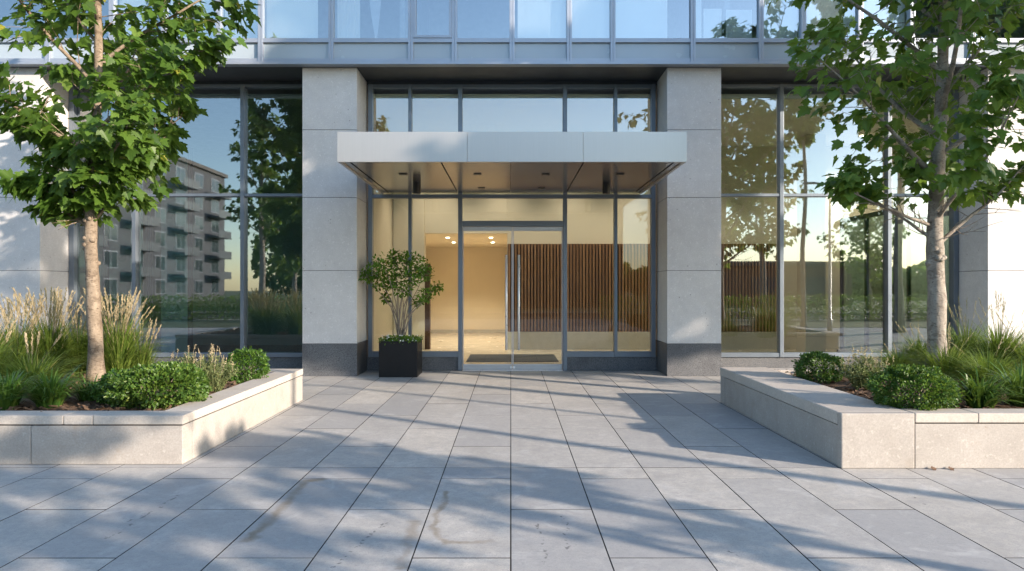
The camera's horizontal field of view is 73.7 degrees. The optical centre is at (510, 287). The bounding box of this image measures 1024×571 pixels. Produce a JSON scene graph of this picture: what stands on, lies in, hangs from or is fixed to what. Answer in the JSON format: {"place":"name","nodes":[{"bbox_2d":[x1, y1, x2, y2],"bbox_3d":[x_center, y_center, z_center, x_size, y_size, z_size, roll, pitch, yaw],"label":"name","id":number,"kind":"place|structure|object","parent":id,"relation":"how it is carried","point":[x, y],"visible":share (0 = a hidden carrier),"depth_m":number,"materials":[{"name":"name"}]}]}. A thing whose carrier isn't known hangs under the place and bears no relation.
{"place":"outdoors","nodes":[
{"label":"outdoors","id":0,"kind":"place"},
{"bbox_2d":[2,286,86,374],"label":"reed grass","id":1,"kind":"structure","parent":0,"point":[58,308],"depth_m":9.26,"materials":[{"name":"plant"}]},
{"bbox_2d":[44,310,113,376],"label":"reed grass","id":2,"kind":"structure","parent":0,"point":[78,344],"depth_m":9.55,"materials":[{"name":"plant"}]},
{"bbox_2d":[67,286,167,372],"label":"reed grass","id":3,"kind":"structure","parent":0,"point":[118,350],"depth_m":9.40,"materials":[{"name":"green plant"}]},
{"bbox_2d":[0,0,1023,375],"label":"office building","id":4,"kind":"structure","parent":0,"point":[600,184],"depth_m":13.46,"materials":[{"name":"stone"}]},
{"bbox_2d":[0,6,46,60],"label":"window","id":5,"kind":"structure","parent":4,"relation":"in","point":[13,54],"depth_m":12.46,"materials":[{"name":"metal"}]},
{"bbox_2d":[47,0,110,60],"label":"window","id":6,"kind":"structure","parent":4,"relation":"in","point":[55,55],"depth_m":12.46,"materials":[{"name":"metal"}]},
{"bbox_2d":[111,0,162,59],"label":"window","id":7,"kind":"structure","parent":4,"relation":"in","point":[135,3],"depth_m":12.59,"materials":[{"name":"glass"}]},
{"bbox_2d":[69,84,301,356],"bbox_3d":[-6.268,-1.321,13.475,4.819,5.363,0.150,0,0,0],"label":"storefront window","id":8,"kind":"structure","parent":4,"relation":"in","point":[73,111],"depth_m":13.41,"materials":[{"name":"metal"}]},
{"bbox_2d":[163,0,217,59],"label":"window","id":9,"kind":"structure","parent":4,"relation":"in","point":[208,8],"depth_m":12.59,"materials":[{"name":"glass"}]},
{"bbox_2d":[218,0,259,60],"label":"window","id":10,"kind":"structure","parent":4,"relation":"in","point":[241,53],"depth_m":12.46,"materials":[{"name":"glass"}]},
{"bbox_2d":[260,0,330,60],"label":"window","id":11,"kind":"structure","parent":4,"relation":"in","point":[289,29],"depth_m":12.59,"materials":[{"name":"glass"}]},
{"bbox_2d":[331,0,410,60],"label":"window","id":12,"kind":"structure","parent":4,"relation":"in","point":[348,45],"depth_m":12.46,"materials":[{"name":"metal"}]},
{"bbox_2d":[411,0,453,60],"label":"window","id":13,"kind":"structure","parent":4,"relation":"in","point":[423,47],"depth_m":12.42,"materials":[{"name":"metal"}]},
{"bbox_2d":[454,0,511,60],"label":"window","id":14,"kind":"structure","parent":4,"relation":"in","point":[465,49],"depth_m":12.43,"materials":[{"name":"metal"}]},
{"bbox_2d":[463,227,511,369],"bbox_3d":[-0.460,0.203,13.455,0.982,2.825,0.155,0,0,0],"label":"door","id":15,"kind":"structure","parent":4,"relation":"in","point":[465,366],"depth_m":13.47,"materials":[{"name":"clear glass"}]},
{"bbox_2d":[368,84,655,370],"bbox_3d":[0.020,-1.187,13.485,5.656,5.631,0.150,0,0,0],"label":"entrance window","id":16,"kind":"structure","parent":4,"relation":"in","point":[371,87],"depth_m":13.42,"materials":[{"name":"metal"}]},
{"bbox_2d":[513,227,562,369],"bbox_3d":[0.531,0.203,13.455,0.982,2.825,0.155,0,0,0],"label":"door","id":17,"kind":"structure","parent":4,"relation":"in","point":[515,366],"depth_m":13.47,"materials":[{"name":"clear glass"}]},
{"bbox_2d":[512,0,568,60],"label":"window","id":18,"kind":"structure","parent":4,"relation":"in","point":[543,25],"depth_m":12.59,"materials":[{"name":"glass"}]},
{"bbox_2d":[569,0,612,60],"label":"window","id":19,"kind":"structure","parent":4,"relation":"in","point":[590,21],"depth_m":12.59,"materials":[{"name":"glass"}]},
{"bbox_2d":[613,0,692,60],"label":"window","id":20,"kind":"structure","parent":4,"relation":"in","point":[639,26],"depth_m":12.46,"materials":[{"name":"glass"}]},
{"bbox_2d":[693,0,760,60],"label":"window","id":21,"kind":"structure","parent":4,"relation":"in","point":[738,44],"depth_m":12.46,"materials":[{"name":"metal"}]},
{"bbox_2d":[761,0,803,60],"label":"window","id":22,"kind":"structure","parent":4,"relation":"in","point":[779,23],"depth_m":12.59,"materials":[{"name":"glass"}]},
{"bbox_2d":[804,0,860,60],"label":"window","id":23,"kind":"structure","parent":4,"relation":"in","point":[821,9],"depth_m":12.59,"materials":[{"name":"glass"}]},
{"bbox_2d":[721,84,958,356],"bbox_3d":[6.346,-1.321,13.475,4.900,5.363,0.150,0,0,0],"label":"storefront window","id":24,"kind":"structure","parent":4,"relation":"in","point":[953,215],"depth_m":13.41,"materials":[{"name":"metal"}]},
{"bbox_2d":[861,0,912,60],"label":"window","id":25,"kind":"structure","parent":4,"relation":"in","point":[870,5],"depth_m":12.59,"materials":[{"name":"metal"}]},
{"bbox_2d":[913,0,972,60],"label":"window","id":26,"kind":"structure","parent":4,"relation":"in","point":[962,50],"depth_m":12.46,"materials":[{"name":"metal"}]},
{"bbox_2d":[973,0,1023,60],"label":"window","id":27,"kind":"structure","parent":4,"relation":"in","point":[1013,41],"depth_m":12.46,"materials":[{"name":"metal"}]},
{"bbox_2d":[0,370,1023,570],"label":"pavement","id":28,"kind":"structure","parent":0,"point":[656,470],"depth_m":5.36,"materials":[{"name":"grey stone"}]},
{"bbox_2d":[0,369,302,463],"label":"stone planter","id":29,"kind":"object","parent":28,"relation":"on","point":[71,430],"visible":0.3,"depth_m":6.30,"materials":[{"name":"beige stone"}]},
{"bbox_2d":[0,310,55,379],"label":"reed grass","id":30,"kind":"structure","parent":29,"relation":"in","point":[3,349],"depth_m":8.42,"materials":[{"name":"plant"}]},
{"bbox_2d":[0,369,59,410],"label":"strap leaf plant","id":31,"kind":"object","parent":29,"relation":"in","point":[5,403],"visible":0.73,"depth_m":6.85,"materials":[{"name":"green plant"}]},
{"bbox_2d":[0,292,74,367],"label":"reed grass","id":32,"kind":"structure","parent":29,"relation":"in","point":[16,329],"depth_m":8.96,"materials":[{"name":"beige plant"}]},
{"bbox_2d":[0,331,90,391],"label":"reed grass","id":33,"kind":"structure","parent":29,"relation":"in","point":[20,367],"depth_m":7.93,"materials":[{"name":"green plant"}]},
{"bbox_2d":[0,362,95,407],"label":"strap leaf plant","id":34,"kind":"object","parent":29,"relation":"in","point":[53,391],"visible":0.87,"depth_m":6.91,"materials":[{"name":"green plant"}]},
{"bbox_2d":[66,372,98,401],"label":"strap leaf plant","id":35,"kind":"object","parent":29,"relation":"in","point":[81,396],"visible":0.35,"depth_m":7.24,"materials":[{"name":"green plant"}]},
{"bbox_2d":[89,368,147,405],"bbox_3d":[-4.111,1.049,7.190,0.562,0.430,0.536,0,0,0],"label":"spreading shrub","id":36,"kind":"object","parent":29,"relation":"in","point":[97,396],"visible":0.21,"depth_m":7.05,"materials":[{"name":"green plant"}]},
{"bbox_2d":[0,0,261,382],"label":"maple tree","id":37,"kind":"object","parent":29,"relation":"on","point":[127,155],"visible":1,"depth_m":8.59,"materials":[{"name":"green plant"}]},
{"bbox_2d":[123,318,166,366],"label":"reed grass","id":38,"kind":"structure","parent":29,"relation":"in","point":[147,357],"depth_m":9.72,"materials":[{"name":"green plant"}]},
{"bbox_2d":[97,360,211,410],"bbox_3d":[-3.665,1.012,7.070,1.066,0.510,1.030,0,0,0],"label":"spreading shrub","id":39,"kind":"object","parent":29,"relation":"in","point":[196,386],"visible":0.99,"depth_m":6.86,"materials":[{"name":"green plant"}]},
{"bbox_2d":[170,344,206,365],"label":"catmint plant","id":40,"kind":"object","parent":29,"relation":"in","point":[187,359],"visible":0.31,"depth_m":8.74,"materials":[{"name":"green plant"}]},
{"bbox_2d":[192,344,238,393],"bbox_3d":[-3.467,0.937,7.932,0.577,0.591,0.517,0,0,0],"label":"catmint plant","id":41,"kind":"object","parent":29,"relation":"in","point":[215,370],"visible":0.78,"depth_m":7.90,"materials":[{"name":"green plant"}]},
{"bbox_2d":[221,346,270,383],"bbox_3d":[-3.451,1.007,8.877,0.626,0.513,0.584,0,0,0],"label":"boxwood shrub","id":42,"kind":"object","parent":29,"relation":"in","point":[238,356],"visible":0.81,"depth_m":8.79,"materials":[{"name":"green plant"}]},
{"bbox_2d":[358,248,443,376],"bbox_3d":[-2.054,0.436,12.784,1.628,2.379,0.917,0,0,0],"label":"potted shrub","id":43,"kind":"object","parent":28,"relation":"on","point":[400,354],"visible":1,"depth_m":12.65,"materials":[{"name":"green plant"}]},
{"bbox_2d":[720,367,1023,467],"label":"stone planter","id":44,"kind":"object","parent":28,"relation":"on","point":[843,423],"visible":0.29,"depth_m":6.16,"materials":[{"name":"beige stone"}]},
{"bbox_2d":[791,350,847,383],"bbox_3d":[3.910,1.006,8.607,0.687,0.437,0.612,0,0,0],"label":"boxwood shrub","id":45,"kind":"object","parent":44,"relation":"in","point":[830,375],"visible":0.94,"depth_m":8.49,"materials":[{"name":"green plant"}]},
{"bbox_2d":[834,344,894,389],"bbox_3d":[4.061,0.919,7.870,0.638,0.546,0.522,0,0,0],"label":"catmint plant","id":46,"kind":"object","parent":44,"relation":"in","point":[857,375],"visible":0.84,"depth_m":7.82,"materials":[{"name":"green plant"}]},
{"bbox_2d":[853,339,924,367],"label":"reed grass","id":47,"kind":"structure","parent":44,"relation":"in","point":[889,356],"depth_m":9.69,"materials":[{"name":"green plant"}]},
{"bbox_2d":[767,0,1023,366],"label":"maple tree","id":48,"kind":"object","parent":44,"relation":"on","point":[847,187],"visible":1,"depth_m":8.81,"materials":[{"name":"green plant"}]},
{"bbox_2d":[870,322,952,365],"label":"reed grass","id":49,"kind":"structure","parent":44,"relation":"in","point":[915,345],"depth_m":10.30,"materials":[{"name":"green plant"}]},
{"bbox_2d":[864,364,964,410],"bbox_3d":[3.875,0.979,6.599,0.923,0.494,0.762,0,0,0],"label":"boxwood shrub","id":50,"kind":"object","parent":44,"relation":"in","point":[924,376],"visible":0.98,"depth_m":6.44,"materials":[{"name":"green plant"}]},
{"bbox_2d":[882,324,1002,379],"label":"reed grass","id":51,"kind":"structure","parent":44,"relation":"in","point":[953,352],"depth_m":8.62,"materials":[{"name":"green plant"}]},
{"bbox_2d":[916,296,1002,360],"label":"reed grass","id":52,"kind":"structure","parent":44,"relation":"in","point":[954,339],"depth_m":9.84,"materials":[{"name":"green plant"}]},
{"bbox_2d":[926,336,1023,384],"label":"reed grass","id":53,"kind":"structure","parent":44,"relation":"in","point":[980,370],"depth_m":7.99,"materials":[{"name":"green plant"}]},
{"bbox_2d":[933,365,1023,408],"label":"strap leaf plant","id":54,"kind":"object","parent":44,"relation":"in","point":[978,395],"visible":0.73,"depth_m":6.59,"materials":[{"name":"green plant"}]},
{"bbox_2d":[956,290,1023,373],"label":"reed grass","id":55,"kind":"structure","parent":44,"relation":"in","point":[995,340],"depth_m":9.16,"materials":[{"name":"plant"}]},
{"bbox_2d":[969,358,1023,406],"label":"strap leaf plant","id":56,"kind":"object","parent":44,"relation":"in","point":[1014,379],"visible":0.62,"depth_m":6.80,"materials":[{"name":"green plant"}]},
{"bbox_2d":[985,311,1023,368],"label":"reed grass","id":57,"kind":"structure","parent":44,"relation":"in","point":[1020,346],"depth_m":8.89,"materials":[{"name":"green plant"}]},
{"bbox_2d":[466,354,558,361],"bbox_3d":[0.035,1.619,15.800,2.035,0.014,1.600,0,0,0],"label":"door mat","id":58,"kind":"object","parent":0,"point":[509,358],"depth_m":15.59,"materials":[{"name":"rubber"}]}
]}

